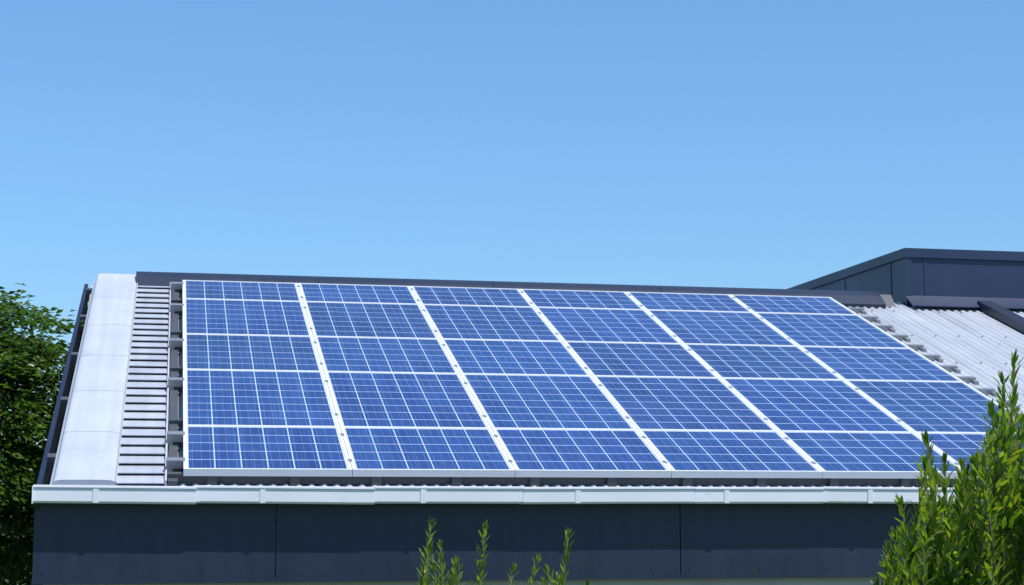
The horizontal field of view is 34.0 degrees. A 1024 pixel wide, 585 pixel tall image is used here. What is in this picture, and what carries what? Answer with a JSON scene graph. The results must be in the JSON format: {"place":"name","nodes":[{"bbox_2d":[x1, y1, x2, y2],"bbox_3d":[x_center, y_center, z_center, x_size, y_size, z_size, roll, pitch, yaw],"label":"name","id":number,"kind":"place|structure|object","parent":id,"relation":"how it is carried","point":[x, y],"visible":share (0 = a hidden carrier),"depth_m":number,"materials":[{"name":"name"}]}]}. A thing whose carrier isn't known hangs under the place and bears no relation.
{"place":"outdoors","nodes":[
{"label":"outdoors","id":0,"kind":"place"},
{"bbox_2d":[0,0,1023,483],"label":"sky","id":1,"kind":"structure","parent":0,"point":[766,144],"materials":[{"name":"blue"}]},
{"label":"ground","id":2,"kind":"structure","parent":0,"visible":0},
{"bbox_2d":[0,283,84,584],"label":"tree","id":3,"kind":"object","parent":2,"relation":"on","point":[23,365],"visible":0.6,"depth_m":13.50,"materials":[{"name":"green plant"}]},
{"bbox_2d":[417,517,588,584],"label":"shrub","id":4,"kind":"object","parent":2,"relation":"on","point":[426,563],"visible":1,"depth_m":6.20,"materials":[{"name":"green plant"}]},
{"bbox_2d":[51,285,1010,584],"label":"walls","id":5,"kind":"structure","parent":2,"relation":"on","point":[753,581],"depth_m":10.43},
{"bbox_2d":[31,284,1019,584],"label":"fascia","id":6,"kind":"structure","parent":5,"relation":"attached to","point":[205,542],"depth_m":10.16,"materials":[{"name":"grey metal"}]},
{"bbox_2d":[47,288,91,473],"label":"brackets","id":7,"kind":"object","parent":6,"relation":"attached to","point":[51,457],"visible":0.71,"depth_m":11.44,"materials":[{"name":"grey metal"}]},
{"bbox_2d":[50,273,136,485],"bbox_3d":[-3.012,0.524,12.319,0.385,2.019,5.104,1,-7,-12],"label":"barge cap","id":8,"kind":"object","parent":6,"relation":"on","point":[88,448],"visible":0.96,"depth_m":11.45,"materials":[{"name":"white metal"}]},
{"bbox_2d":[32,485,994,504],"bbox_3d":[4.274,1.343,11.057,14.342,0.112,0.154,1,-7,-12],"label":"gutter","id":9,"kind":"object","parent":6,"relation":"attached to","point":[103,494],"visible":0.84,"depth_m":10.06,"materials":[{"name":"white metal"}]},
{"bbox_2d":[117,288,1023,487],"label":"roof sheet","id":10,"kind":"object","parent":5,"relation":"on","point":[969,349],"visible":0.06,"depth_m":14.47,"materials":[{"name":"white metal"}]},
{"bbox_2d":[116,283,170,485],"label":"strips","id":11,"kind":"object","parent":10,"relation":"on","point":[139,469],"visible":0.98,"depth_m":11.39,"materials":[{"name":"white metal"}]},
{"bbox_2d":[182,280,351,476],"bbox_3d":[-1.917,0.499,12.346,0.996,1.780,4.653,1,-7,-12],"label":"solar panel","id":12,"kind":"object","parent":10,"relation":"on","point":[257,400],"depth_m":11.59,"materials":[{"name":"glass"}]},
{"bbox_2d":[298,283,514,476],"bbox_3d":[-0.937,0.524,12.546,0.996,1.780,4.653,1,-7,-12],"label":"solar panel","id":13,"kind":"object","parent":10,"relation":"on","point":[405,404],"depth_m":11.80,"materials":[{"name":"glass"}]},
{"bbox_2d":[136,271,895,308],"bbox_3d":[0.175,-0.010,15.470,7.118,0.193,0.302,1,-7,-12],"label":"ridge cap","id":14,"kind":"object","parent":10,"relation":"on","point":[870,299],"visible":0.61,"depth_m":15.44,"materials":[{"name":"grey metal"}]},
{"bbox_2d":[410,286,671,477],"bbox_3d":[0.042,0.550,12.746,0.996,1.780,4.653,1,-7,-12],"label":"solar panel","id":15,"kind":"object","parent":10,"relation":"on","point":[548,406],"depth_m":12.01,"materials":[{"name":"glass"}]},
{"bbox_2d":[167,289,989,487],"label":"rails","id":16,"kind":"object","parent":10,"relation":"on","point":[459,481],"visible":0.18,"depth_m":10.39,"materials":[{"name":"silver metal"}]},
{"bbox_2d":[166,282,1023,485],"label":"mounting clamps","id":17,"kind":"object","parent":10,"relation":"on","point":[173,459],"visible":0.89,"depth_m":12.67,"materials":[{"name":"silver metal"}]},
{"bbox_2d":[520,289,821,477],"bbox_3d":[1.022,0.575,12.946,0.996,1.780,4.653,1,-7,-12],"label":"solar panel","id":18,"kind":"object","parent":10,"relation":"on","point":[690,414],"depth_m":12.22,"materials":[{"name":"glass"}]},
{"bbox_2d":[627,292,960,478],"bbox_3d":[2.001,0.601,13.146,0.996,1.780,4.653,1,-7,-12],"label":"solar panel","id":19,"kind":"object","parent":10,"relation":"on","point":[828,422],"depth_m":12.50,"materials":[{"name":"glass"}]},
{"bbox_2d":[730,294,1023,478],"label":"solar panel","id":20,"kind":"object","parent":10,"relation":"on","point":[911,389],"depth_m":13.30,"materials":[{"name":"glass"}]},
{"bbox_2d":[788,248,1023,309],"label":"neighboring building","id":21,"kind":"structure","parent":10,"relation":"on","point":[937,278],"depth_m":16.35,"materials":[{"name":"grey metal"}]},
{"bbox_2d":[871,310,1007,393],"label":"roof screws","id":22,"kind":"object","parent":10,"relation":"on","point":[958,335],"visible":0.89,"depth_m":15.08,"materials":[{"name":"grey metal"}]},
{"bbox_2d":[976,301,1023,334],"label":"flashing","id":23,"kind":"object","parent":10,"relation":"on","point":[1004,316],"visible":1,"depth_m":15.78,"materials":[{"name":"grey metal"}]},
{"bbox_2d":[870,347,1023,584],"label":"shrub","id":24,"kind":"object","parent":2,"relation":"on","point":[965,548],"visible":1,"depth_m":4.82,"materials":[{"name":"green plant"}]}
]}

